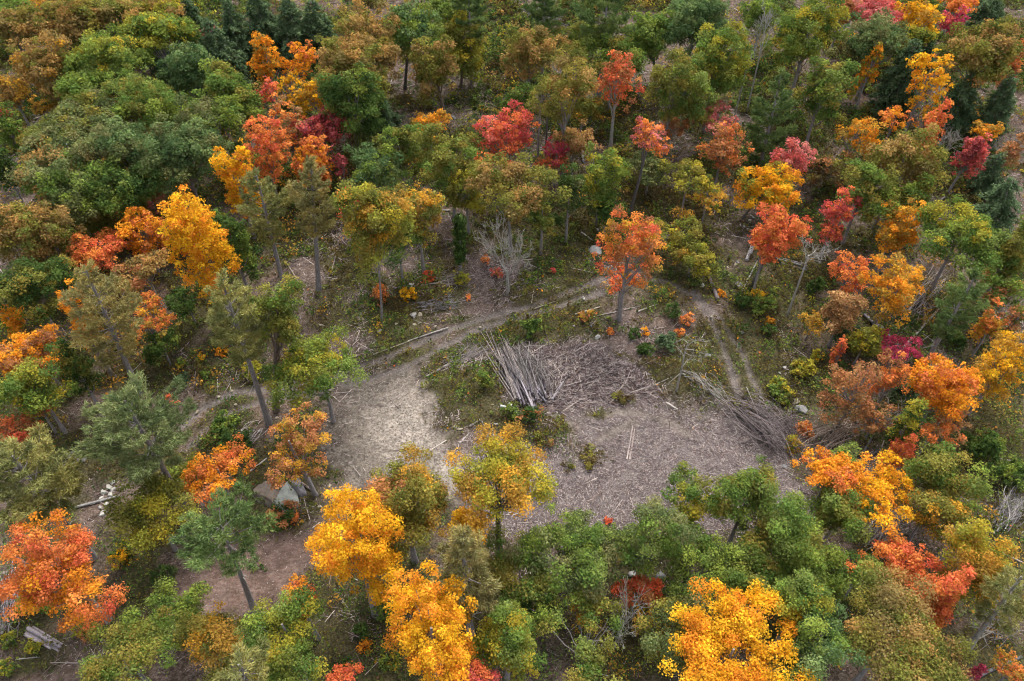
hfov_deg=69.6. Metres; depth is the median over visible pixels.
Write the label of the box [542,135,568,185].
maple tree
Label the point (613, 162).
oak tree
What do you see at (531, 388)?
log
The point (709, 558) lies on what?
oak tree
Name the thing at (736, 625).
maple tree
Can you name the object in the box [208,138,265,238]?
maple tree
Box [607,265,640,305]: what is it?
maple tree
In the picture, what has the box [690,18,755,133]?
oak tree
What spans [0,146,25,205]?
oak tree
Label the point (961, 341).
shrub
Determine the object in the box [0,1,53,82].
oak tree
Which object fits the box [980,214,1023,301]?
oak tree
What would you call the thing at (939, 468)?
oak tree
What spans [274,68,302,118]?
maple tree
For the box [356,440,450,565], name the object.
oak tree
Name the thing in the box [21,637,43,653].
shrub
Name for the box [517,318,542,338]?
shrub
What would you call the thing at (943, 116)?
maple tree
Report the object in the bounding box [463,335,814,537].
clearing ground
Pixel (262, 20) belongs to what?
hemlock tree
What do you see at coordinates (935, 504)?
oak tree
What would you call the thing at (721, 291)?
shrub
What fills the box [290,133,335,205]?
maple tree
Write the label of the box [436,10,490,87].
oak tree
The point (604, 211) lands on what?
oak tree
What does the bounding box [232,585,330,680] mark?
oak tree
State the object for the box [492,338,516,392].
pole
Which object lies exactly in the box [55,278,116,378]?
maple tree
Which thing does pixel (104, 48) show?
oak tree
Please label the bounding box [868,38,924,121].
hemlock tree
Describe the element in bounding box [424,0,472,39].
oak tree
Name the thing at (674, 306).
shrub
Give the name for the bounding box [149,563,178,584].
shrub
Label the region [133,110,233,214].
oak tree
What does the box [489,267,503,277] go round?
shrub
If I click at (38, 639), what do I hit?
log
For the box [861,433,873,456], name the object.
log
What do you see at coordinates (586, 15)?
pine tree
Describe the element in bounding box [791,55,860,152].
oak tree
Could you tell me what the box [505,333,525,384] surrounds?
pole
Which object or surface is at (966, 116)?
hemlock tree
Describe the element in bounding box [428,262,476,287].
brush pile
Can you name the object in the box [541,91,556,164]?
bare tree
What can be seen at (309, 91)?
maple tree
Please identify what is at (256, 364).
shrub
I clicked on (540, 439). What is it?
shrub
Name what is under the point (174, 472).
oak tree
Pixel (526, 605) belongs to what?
oak tree
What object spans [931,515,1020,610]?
oak tree
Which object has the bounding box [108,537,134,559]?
shrub
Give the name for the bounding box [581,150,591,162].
boulder
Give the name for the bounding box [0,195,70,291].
oak tree
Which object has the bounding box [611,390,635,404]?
shrub
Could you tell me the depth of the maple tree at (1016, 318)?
72.42 m
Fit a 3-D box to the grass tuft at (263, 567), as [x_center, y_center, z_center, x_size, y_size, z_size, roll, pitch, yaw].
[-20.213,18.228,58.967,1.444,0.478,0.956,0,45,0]
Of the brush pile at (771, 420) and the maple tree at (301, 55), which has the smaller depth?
the brush pile at (771, 420)
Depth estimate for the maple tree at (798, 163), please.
87.69 m
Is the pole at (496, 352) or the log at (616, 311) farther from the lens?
the log at (616, 311)
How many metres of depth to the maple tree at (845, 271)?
77.36 m
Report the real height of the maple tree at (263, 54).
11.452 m
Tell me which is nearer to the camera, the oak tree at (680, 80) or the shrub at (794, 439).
the shrub at (794, 439)
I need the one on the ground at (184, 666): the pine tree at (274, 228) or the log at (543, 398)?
the pine tree at (274, 228)
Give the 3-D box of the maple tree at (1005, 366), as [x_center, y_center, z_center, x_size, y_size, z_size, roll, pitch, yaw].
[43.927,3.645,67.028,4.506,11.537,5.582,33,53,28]
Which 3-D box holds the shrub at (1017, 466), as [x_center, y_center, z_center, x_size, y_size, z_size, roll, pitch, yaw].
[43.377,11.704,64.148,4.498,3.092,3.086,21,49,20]
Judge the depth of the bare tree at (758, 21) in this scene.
98.59 m
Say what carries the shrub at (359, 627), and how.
on the ground at (184, 666)
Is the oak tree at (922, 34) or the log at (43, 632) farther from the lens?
the oak tree at (922, 34)
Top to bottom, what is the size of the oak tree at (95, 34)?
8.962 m
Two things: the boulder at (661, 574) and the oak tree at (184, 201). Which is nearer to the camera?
the boulder at (661, 574)
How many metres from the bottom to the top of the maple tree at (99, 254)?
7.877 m
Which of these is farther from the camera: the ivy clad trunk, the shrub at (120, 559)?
the ivy clad trunk
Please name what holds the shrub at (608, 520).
on the clearing ground at (620, 427)
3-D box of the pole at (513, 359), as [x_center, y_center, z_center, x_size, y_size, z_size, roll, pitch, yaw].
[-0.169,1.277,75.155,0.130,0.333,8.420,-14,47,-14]
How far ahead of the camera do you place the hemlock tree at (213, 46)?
104.37 m
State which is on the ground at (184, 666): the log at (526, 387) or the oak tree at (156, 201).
the oak tree at (156, 201)
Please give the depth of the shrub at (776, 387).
71.63 m
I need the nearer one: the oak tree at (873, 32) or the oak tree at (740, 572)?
the oak tree at (740, 572)
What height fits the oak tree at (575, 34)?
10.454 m
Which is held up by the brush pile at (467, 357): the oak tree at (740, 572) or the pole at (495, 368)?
the pole at (495, 368)
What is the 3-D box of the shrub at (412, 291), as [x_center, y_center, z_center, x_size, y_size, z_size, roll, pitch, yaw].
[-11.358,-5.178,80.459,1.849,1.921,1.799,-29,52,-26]
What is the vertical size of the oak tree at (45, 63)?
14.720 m
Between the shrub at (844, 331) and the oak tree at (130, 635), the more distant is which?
the shrub at (844, 331)
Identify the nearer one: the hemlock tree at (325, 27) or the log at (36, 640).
the log at (36, 640)
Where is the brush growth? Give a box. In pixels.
[0,0,1023,680]
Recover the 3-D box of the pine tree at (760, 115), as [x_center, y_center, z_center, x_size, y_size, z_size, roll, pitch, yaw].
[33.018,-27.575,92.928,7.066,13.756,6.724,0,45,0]
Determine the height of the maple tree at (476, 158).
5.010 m
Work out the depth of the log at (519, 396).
71.27 m
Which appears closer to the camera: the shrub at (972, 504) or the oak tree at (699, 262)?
the shrub at (972, 504)
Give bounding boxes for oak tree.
[0,0,35,18]
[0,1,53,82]
[0,72,31,125]
[0,100,24,153]
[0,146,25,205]
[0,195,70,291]
[0,253,79,342]
[0,354,81,433]
[2,117,128,196]
[4,29,72,102]
[15,87,128,162]
[19,148,118,248]
[27,204,87,291]
[30,0,108,51]
[43,336,105,411]
[52,22,156,121]
[53,60,132,125]
[56,0,151,45]
[73,24,116,51]
[74,210,124,254]
[76,604,183,680]
[80,153,166,243]
[88,115,170,218]
[100,473,201,554]
[101,63,193,168]
[111,246,173,308]
[114,12,144,74]
[115,10,202,94]
[119,0,185,19]
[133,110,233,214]
[141,327,180,367]
[141,575,212,639]
[142,190,179,221]
[150,451,205,493]
[154,40,215,114]
[163,284,200,322]
[169,600,259,680]
[173,89,258,191]
[177,192,199,218]
[191,58,266,137]
[209,208,262,293]
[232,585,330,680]
[245,274,305,412]
[259,323,370,423]
[312,61,388,167]
[314,33,391,121]
[314,44,332,81]
[328,177,417,326]
[332,0,410,79]
[343,141,411,209]
[346,121,374,166]
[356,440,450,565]
[372,120,426,190]
[373,229,426,282]
[382,0,449,89]
[393,181,447,274]
[406,33,459,123]
[408,121,483,217]
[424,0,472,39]
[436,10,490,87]
[439,162,491,233]
[441,420,558,554]
[464,151,572,252]
[467,600,549,680]
[482,524,569,630]
[499,21,571,113]
[500,82,535,121]
[502,503,621,604]
[507,591,562,638]
[524,40,599,176]
[525,185,554,254]
[533,577,627,680]
[550,118,605,174]
[550,162,585,241]
[554,20,598,79]
[568,507,632,570]
[569,91,604,133]
[577,21,648,110]
[580,141,633,225]
[586,187,629,234]
[613,494,701,581]
[622,8,675,88]
[625,150,668,194]
[632,590,720,676]
[641,46,719,155]
[646,205,708,257]
[656,157,713,214]
[658,0,730,58]
[660,460,721,544]
[663,522,745,606]
[667,241,720,279]
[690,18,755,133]
[694,455,780,549]
[715,534,790,612]
[738,0,783,58]
[738,488,844,578]
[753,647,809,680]
[759,0,850,98]
[762,567,837,648]
[774,540,853,602]
[775,598,870,680]
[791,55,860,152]
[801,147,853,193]
[803,475,877,545]
[817,290,868,346]
[824,6,910,100]
[828,440,862,472]
[833,557,980,680]
[835,157,902,244]
[840,548,886,598]
[844,324,887,364]
[865,122,951,227]
[882,172,937,246]
[884,397,928,454]
[892,487,973,542]
[898,24,937,77]
[899,439,993,510]
[914,193,1011,295]
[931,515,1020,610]
[932,15,1023,87]
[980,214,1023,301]
[980,271,1023,316]
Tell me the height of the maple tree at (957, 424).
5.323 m
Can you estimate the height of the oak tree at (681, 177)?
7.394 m
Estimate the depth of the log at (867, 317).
79.35 m
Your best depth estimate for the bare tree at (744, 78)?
101.36 m
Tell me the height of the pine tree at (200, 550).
14.296 m
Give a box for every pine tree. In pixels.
[0,421,97,560]
[58,257,144,395]
[70,370,198,511]
[168,478,277,613]
[203,267,274,426]
[211,634,275,680]
[234,166,294,284]
[285,155,337,291]
[430,522,503,640]
[449,0,487,86]
[523,0,567,73]
[569,0,637,99]
[745,67,797,166]
[923,266,990,366]
[965,562,1023,651]
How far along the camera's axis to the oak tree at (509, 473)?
51.20 m
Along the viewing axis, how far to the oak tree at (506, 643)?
47.33 m
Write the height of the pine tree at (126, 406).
16.535 m
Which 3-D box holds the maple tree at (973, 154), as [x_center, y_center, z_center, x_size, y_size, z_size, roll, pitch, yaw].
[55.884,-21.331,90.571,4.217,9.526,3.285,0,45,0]
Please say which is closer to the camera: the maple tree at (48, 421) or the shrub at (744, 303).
the maple tree at (48, 421)
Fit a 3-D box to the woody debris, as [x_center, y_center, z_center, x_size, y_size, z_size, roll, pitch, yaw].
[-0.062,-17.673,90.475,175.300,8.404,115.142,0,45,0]
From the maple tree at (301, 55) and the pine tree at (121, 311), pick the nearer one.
the pine tree at (121, 311)
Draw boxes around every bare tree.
[472,196,534,295]
[534,93,543,160]
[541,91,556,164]
[586,576,655,649]
[666,334,713,392]
[734,43,761,114]
[741,2,782,110]
[786,234,838,316]
[870,380,911,433]
[933,123,964,167]
[954,131,1006,180]
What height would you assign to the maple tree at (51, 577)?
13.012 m
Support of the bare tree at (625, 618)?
on the ground at (184, 666)
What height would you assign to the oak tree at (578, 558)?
8.190 m
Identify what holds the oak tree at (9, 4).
on the ground at (184, 666)
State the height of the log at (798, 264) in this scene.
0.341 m
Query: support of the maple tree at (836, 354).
on the ground at (184, 666)
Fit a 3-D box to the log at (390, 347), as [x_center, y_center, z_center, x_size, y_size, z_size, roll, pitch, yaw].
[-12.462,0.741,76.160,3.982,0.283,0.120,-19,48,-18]
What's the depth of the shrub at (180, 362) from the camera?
75.20 m
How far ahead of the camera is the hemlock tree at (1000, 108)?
96.88 m
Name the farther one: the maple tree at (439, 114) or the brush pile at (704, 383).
the maple tree at (439, 114)
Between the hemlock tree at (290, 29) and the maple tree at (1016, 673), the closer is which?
the maple tree at (1016, 673)
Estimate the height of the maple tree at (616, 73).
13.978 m
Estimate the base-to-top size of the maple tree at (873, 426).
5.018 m
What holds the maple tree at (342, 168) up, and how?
on the ground at (184, 666)
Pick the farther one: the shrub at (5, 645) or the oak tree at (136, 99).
the oak tree at (136, 99)
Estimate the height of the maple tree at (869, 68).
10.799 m
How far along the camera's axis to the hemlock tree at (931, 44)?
106.36 m
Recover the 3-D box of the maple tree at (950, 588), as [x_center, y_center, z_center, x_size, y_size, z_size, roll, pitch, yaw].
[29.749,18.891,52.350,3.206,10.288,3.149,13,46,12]
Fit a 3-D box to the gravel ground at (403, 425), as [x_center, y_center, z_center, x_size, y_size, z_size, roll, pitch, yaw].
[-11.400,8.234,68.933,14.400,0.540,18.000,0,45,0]
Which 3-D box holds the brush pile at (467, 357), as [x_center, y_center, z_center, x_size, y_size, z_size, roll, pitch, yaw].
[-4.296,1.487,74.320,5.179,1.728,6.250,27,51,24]
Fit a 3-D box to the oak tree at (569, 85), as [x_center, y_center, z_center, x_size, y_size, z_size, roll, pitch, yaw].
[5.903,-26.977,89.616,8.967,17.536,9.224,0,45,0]
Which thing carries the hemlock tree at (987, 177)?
on the ground at (184, 666)
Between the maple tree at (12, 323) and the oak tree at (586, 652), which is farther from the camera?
the maple tree at (12, 323)
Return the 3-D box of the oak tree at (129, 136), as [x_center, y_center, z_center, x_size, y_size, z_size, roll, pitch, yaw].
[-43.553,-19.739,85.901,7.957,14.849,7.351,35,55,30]
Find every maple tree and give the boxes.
[0,304,25,338]
[0,323,64,395]
[0,412,43,442]
[0,507,128,633]
[17,160,44,199]
[19,0,46,9]
[20,395,56,433]
[22,95,63,115]
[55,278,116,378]
[66,227,126,287]
[114,206,170,276]
[129,290,181,357]
[155,184,242,314]
[180,432,256,507]
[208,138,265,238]
[237,114,294,201]
[246,31,288,104]
[256,75,284,143]
[264,401,331,497]
[268,92,315,167]
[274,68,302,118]
[280,573,320,640]
[287,39,318,96]
[290,77,327,133]
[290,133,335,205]
[291,103,352,174]
[303,483,407,617]
[325,143,347,186]
[325,661,363,680]
[336,187,362,265]
[381,558,478,680]
[409,108,452,149]
[436,505,486,581]
[436,657,501,680]
[472,99,540,193]
[474,151,493,176]
[532,152,569,185]
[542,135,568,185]
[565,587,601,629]
[591,203,667,321]
[593,49,645,147]
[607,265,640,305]
[609,573,664,611]
[627,116,673,216]
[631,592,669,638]
[657,576,819,680]
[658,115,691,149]
[685,180,728,225]
[691,99,742,160]
[693,120,754,189]
[731,158,804,218]
[747,202,813,288]
[749,236,786,288]
[767,136,817,178]
[790,445,872,523]
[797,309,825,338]
[816,358,883,428]
[818,185,863,259]
[827,249,869,293]
[829,334,848,371]
[830,0,862,47]
[834,117,886,176]
[841,448,919,537]
[846,0,908,24]
[847,41,883,113]
[852,395,903,439]
[856,251,925,328]
[864,347,909,409]
[870,532,946,593]
[874,197,926,272]
[876,431,919,468]
[878,105,913,142]
[879,328,923,366]
[894,0,945,48]
[900,352,984,424]
[904,48,954,135]
[909,562,977,634]
[914,96,953,169]
[915,412,967,457]
[937,0,979,41]
[937,4,970,53]
[937,405,972,443]
[945,132,992,196]
[964,330,1023,416]
[966,119,1004,170]
[966,296,1010,356]
[966,663,988,680]
[989,647,1023,680]
[995,38,1023,97]
[995,304,1023,351]
[996,132,1023,176]
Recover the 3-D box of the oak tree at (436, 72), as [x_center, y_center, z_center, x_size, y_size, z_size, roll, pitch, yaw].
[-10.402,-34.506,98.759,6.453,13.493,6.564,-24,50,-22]
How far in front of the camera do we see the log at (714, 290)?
82.24 m
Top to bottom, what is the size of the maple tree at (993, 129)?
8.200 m
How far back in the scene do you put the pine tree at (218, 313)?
59.96 m
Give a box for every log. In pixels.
[24,633,51,649]
[25,631,59,650]
[26,626,56,645]
[28,631,58,649]
[32,626,62,644]
[73,495,118,508]
[373,341,408,354]
[408,327,447,340]
[504,358,525,405]
[506,364,521,400]
[507,366,529,390]
[514,366,533,408]
[523,354,533,393]
[525,350,537,389]
[525,370,533,405]
[529,375,539,400]
[536,364,547,399]
[536,391,546,402]
[551,378,565,400]
[594,306,639,316]
[626,426,632,459]
[682,373,726,402]
[709,276,719,300]
[745,244,753,260]
[775,257,806,264]
[777,258,806,266]
[781,262,807,271]
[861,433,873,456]
[863,313,877,325]
[902,308,939,348]
[982,655,1022,676]
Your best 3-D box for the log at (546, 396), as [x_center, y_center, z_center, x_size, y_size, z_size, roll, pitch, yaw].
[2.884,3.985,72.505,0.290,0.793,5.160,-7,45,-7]
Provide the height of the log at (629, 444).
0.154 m
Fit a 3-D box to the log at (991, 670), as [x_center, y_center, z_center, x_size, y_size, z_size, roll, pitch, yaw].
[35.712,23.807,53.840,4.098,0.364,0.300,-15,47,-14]
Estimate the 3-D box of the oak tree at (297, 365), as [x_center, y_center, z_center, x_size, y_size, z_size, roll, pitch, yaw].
[-17.492,4.250,66.066,8.987,10.623,8.704,-18,48,-17]
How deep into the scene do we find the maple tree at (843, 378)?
65.59 m
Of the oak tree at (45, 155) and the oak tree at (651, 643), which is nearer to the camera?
the oak tree at (651, 643)
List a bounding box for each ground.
[0,0,1023,680]
[315,359,460,511]
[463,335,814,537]
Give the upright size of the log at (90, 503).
0.263 m
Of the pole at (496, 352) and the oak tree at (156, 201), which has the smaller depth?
the pole at (496, 352)
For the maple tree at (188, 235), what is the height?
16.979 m
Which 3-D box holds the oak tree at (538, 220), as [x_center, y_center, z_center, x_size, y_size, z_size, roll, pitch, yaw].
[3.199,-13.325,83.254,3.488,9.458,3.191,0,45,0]
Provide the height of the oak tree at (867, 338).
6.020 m
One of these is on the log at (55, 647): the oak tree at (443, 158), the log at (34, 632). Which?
the log at (34, 632)
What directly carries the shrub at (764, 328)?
on the ground at (184, 666)
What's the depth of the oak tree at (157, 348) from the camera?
73.50 m
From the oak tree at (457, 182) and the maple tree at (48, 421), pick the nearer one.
the maple tree at (48, 421)
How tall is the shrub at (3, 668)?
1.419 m
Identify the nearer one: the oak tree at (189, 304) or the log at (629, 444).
the log at (629, 444)
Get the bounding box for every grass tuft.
[250,562,267,572]
[553,414,568,430]
[559,460,575,473]
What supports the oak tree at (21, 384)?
on the ground at (184, 666)
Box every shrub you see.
[0,629,19,649]
[0,657,16,677]
[13,595,52,613]
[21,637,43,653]
[69,619,96,644]
[103,547,131,571]
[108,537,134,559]
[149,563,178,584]
[165,393,179,403]
[172,371,190,387]
[175,356,188,368]
[197,426,223,451]
[198,351,207,359]
[199,367,211,379]
[212,409,240,433]
[214,346,228,357]
[216,427,252,457]
[240,360,261,381]
[265,499,299,532]
[289,512,298,525]
[328,655,350,678]
[351,621,368,641]
[356,637,373,654]
[369,601,390,620]
[370,283,389,306]
[378,644,401,672]
[399,286,416,302]
[421,270,435,283]
[453,270,470,285]
[472,369,492,387]
[480,254,489,264]
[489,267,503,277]
[499,403,518,421]
[515,405,544,423]
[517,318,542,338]
[533,429,553,447]
[577,309,593,321]
[580,443,597,469]
[603,516,613,524]
[606,327,614,334]
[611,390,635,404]
[627,327,641,339]
[635,342,656,356]
[641,326,649,335]
[649,331,677,352]
[661,301,681,318]
[673,328,685,336]
[679,312,695,325]
[717,288,726,297]
[733,290,753,309]
[746,288,768,296]
[749,295,777,315]
[760,316,775,325]
[760,323,777,335]
[766,375,795,404]
[784,433,803,455]
[789,356,820,377]
[795,420,814,438]
[805,276,827,295]
[807,348,823,361]
[828,323,861,346]
[910,349,929,365]
[936,331,967,351]
[950,497,983,520]
[953,427,1006,464]
[982,454,1023,491]
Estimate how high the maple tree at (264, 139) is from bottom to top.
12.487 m
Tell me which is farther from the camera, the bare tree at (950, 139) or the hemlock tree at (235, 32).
the hemlock tree at (235, 32)
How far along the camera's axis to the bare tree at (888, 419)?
66.95 m
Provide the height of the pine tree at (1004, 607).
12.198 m
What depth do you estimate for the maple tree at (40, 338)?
67.61 m
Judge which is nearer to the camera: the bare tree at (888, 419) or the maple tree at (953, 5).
the bare tree at (888, 419)
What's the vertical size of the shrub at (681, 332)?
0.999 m
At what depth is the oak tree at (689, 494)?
57.20 m
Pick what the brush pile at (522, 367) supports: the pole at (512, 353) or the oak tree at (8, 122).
the pole at (512, 353)
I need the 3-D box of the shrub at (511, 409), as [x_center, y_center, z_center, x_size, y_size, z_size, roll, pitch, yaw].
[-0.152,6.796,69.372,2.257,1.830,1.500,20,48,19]
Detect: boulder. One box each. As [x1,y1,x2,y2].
[251,480,283,507]
[274,481,299,512]
[288,475,306,497]
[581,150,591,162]
[588,245,601,254]
[628,571,635,576]
[656,571,665,578]
[793,405,807,413]
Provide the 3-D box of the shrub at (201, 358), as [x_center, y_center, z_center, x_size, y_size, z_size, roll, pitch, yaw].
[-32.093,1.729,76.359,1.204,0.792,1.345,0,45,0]
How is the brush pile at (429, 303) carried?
on the ground at (184, 666)
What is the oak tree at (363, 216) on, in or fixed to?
on the ground at (184, 666)
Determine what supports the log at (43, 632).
on the ground at (184, 666)
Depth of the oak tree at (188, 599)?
52.79 m
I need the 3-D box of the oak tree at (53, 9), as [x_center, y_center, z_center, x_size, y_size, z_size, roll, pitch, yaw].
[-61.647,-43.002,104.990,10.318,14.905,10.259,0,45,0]
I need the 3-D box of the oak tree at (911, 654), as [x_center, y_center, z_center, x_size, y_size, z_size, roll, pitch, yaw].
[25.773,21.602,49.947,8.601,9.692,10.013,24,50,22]
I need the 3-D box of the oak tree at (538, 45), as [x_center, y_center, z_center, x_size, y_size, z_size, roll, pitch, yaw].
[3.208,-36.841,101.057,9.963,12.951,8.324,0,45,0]
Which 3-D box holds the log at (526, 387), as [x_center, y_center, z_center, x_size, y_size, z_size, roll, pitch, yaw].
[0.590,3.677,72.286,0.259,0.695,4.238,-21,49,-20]
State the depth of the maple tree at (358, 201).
78.99 m
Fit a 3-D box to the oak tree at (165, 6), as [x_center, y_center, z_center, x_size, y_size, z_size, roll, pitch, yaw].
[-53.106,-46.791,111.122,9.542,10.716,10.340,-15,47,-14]
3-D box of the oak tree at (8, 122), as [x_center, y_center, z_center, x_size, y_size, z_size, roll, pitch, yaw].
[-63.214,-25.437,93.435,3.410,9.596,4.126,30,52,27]
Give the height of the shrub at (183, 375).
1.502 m
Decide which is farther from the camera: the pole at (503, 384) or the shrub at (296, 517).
the pole at (503, 384)
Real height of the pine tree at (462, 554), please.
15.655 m
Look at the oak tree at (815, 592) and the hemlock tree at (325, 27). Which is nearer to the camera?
the oak tree at (815, 592)
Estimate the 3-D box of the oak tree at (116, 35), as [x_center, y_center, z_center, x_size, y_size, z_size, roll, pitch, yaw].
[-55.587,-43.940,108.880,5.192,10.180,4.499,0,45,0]
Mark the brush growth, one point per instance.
(494, 56)
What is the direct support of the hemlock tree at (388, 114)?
on the ground at (184, 666)
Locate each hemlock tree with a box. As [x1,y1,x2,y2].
[141,42,181,78]
[176,0,206,46]
[196,17,253,94]
[218,0,259,76]
[242,0,293,70]
[273,0,315,72]
[294,0,338,65]
[361,91,405,147]
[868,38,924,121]
[887,375,920,406]
[911,38,937,90]
[927,70,983,137]
[952,0,1005,34]
[964,74,1018,149]
[965,151,1006,199]
[968,175,1023,247]
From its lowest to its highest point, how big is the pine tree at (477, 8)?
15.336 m
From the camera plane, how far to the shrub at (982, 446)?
65.37 m
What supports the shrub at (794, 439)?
on the ground at (184, 666)
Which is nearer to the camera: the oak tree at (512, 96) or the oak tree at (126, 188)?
the oak tree at (126, 188)
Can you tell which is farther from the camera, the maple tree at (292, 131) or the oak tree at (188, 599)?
the maple tree at (292, 131)
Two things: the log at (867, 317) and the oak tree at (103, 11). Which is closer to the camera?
the log at (867, 317)
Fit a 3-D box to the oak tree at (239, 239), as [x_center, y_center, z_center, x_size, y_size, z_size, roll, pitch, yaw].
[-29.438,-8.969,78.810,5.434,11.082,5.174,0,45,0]
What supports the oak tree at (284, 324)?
on the ground at (184, 666)
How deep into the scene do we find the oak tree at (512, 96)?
96.96 m
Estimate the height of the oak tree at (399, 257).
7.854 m
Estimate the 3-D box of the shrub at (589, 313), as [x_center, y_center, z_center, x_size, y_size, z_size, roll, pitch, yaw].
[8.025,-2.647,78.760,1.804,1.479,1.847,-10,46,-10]
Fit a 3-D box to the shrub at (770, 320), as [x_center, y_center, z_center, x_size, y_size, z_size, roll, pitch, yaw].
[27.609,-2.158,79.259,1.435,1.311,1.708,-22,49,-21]
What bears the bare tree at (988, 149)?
on the ground at (184, 666)
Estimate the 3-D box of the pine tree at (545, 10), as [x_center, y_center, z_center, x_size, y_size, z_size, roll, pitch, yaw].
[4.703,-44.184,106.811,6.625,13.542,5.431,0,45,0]
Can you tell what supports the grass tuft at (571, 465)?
on the clearing ground at (620, 427)
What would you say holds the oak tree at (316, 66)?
on the ground at (184, 666)
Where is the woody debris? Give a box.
[0,0,1023,680]
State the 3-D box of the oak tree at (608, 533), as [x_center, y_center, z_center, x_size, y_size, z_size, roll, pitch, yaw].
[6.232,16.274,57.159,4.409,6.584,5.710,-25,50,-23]
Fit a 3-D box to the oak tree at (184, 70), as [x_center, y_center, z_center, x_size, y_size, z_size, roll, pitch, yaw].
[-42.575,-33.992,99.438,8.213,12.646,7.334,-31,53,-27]
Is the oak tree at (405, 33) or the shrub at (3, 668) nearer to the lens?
the shrub at (3, 668)
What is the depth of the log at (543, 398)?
70.79 m
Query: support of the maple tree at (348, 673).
on the ground at (184, 666)
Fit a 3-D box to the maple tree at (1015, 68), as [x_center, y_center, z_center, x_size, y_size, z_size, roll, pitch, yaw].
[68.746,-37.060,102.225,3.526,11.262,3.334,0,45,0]
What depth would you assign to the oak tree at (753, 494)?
54.65 m
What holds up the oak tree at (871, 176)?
on the ground at (184, 666)
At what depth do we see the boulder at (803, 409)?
70.98 m
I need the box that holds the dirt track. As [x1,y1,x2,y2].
[18,271,764,680]
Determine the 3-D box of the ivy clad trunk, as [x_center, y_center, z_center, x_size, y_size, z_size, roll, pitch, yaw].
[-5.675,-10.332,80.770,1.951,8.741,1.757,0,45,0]
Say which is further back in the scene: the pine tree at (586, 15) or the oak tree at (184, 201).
the pine tree at (586, 15)
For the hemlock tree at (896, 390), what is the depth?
70.97 m
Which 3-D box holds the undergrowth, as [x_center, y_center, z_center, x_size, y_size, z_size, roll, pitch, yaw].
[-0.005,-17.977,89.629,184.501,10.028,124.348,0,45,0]
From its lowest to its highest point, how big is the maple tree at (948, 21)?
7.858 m
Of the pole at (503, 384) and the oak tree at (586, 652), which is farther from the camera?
the pole at (503, 384)
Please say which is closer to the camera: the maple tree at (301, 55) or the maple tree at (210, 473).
the maple tree at (210, 473)
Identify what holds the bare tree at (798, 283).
on the ground at (184, 666)
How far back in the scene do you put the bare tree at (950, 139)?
94.29 m
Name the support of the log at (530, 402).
on the pole
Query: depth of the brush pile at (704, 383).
72.64 m
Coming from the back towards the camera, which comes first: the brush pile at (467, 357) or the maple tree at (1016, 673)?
the brush pile at (467, 357)
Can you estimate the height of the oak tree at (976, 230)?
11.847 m
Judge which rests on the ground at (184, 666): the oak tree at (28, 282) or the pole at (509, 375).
the oak tree at (28, 282)
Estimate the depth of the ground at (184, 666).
77.44 m
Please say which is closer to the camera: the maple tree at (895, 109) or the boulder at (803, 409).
the boulder at (803, 409)
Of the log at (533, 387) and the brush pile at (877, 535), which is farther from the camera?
the log at (533, 387)
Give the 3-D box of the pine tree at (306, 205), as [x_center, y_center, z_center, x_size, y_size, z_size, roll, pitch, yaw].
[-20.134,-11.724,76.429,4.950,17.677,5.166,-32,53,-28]
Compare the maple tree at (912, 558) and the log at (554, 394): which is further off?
the log at (554, 394)
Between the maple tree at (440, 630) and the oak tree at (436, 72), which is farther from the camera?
the oak tree at (436, 72)
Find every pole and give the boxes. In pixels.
[480,343,509,389]
[482,324,509,379]
[486,357,513,399]
[489,328,509,383]
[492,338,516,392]
[495,324,525,377]
[496,339,516,398]
[497,330,520,388]
[498,328,524,380]
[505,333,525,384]
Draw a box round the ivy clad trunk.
[451,212,467,273]
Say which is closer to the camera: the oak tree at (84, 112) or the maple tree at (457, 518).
the maple tree at (457, 518)
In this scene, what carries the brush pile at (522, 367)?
on the clearing ground at (620, 427)
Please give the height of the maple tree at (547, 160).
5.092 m
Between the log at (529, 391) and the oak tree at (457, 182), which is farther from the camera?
the oak tree at (457, 182)
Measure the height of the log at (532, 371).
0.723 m
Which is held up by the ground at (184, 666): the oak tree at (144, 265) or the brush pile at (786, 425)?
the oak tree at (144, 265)
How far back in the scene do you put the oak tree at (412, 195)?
76.79 m
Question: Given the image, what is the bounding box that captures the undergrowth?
[0,0,1023,680]
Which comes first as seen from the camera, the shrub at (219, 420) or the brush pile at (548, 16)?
the shrub at (219, 420)
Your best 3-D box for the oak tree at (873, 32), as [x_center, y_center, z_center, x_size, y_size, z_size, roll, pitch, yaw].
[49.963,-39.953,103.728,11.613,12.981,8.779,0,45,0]
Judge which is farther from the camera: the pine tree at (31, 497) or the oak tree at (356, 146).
the oak tree at (356, 146)
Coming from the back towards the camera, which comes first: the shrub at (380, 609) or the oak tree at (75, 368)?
the oak tree at (75, 368)
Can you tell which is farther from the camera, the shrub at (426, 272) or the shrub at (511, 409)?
the shrub at (426, 272)
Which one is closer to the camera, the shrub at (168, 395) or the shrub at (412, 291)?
the shrub at (168, 395)
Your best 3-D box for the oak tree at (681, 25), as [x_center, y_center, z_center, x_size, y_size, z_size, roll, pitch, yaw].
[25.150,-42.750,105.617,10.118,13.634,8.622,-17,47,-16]
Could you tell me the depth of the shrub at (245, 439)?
66.65 m
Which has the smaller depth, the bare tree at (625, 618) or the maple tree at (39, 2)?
the bare tree at (625, 618)
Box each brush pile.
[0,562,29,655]
[208,420,267,463]
[412,287,473,312]
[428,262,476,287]
[436,338,496,375]
[486,341,570,406]
[518,8,568,26]
[682,368,737,406]
[714,387,803,467]
[740,399,816,457]
[780,418,864,467]
[863,491,910,552]
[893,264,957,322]
[960,604,1023,651]
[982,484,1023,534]

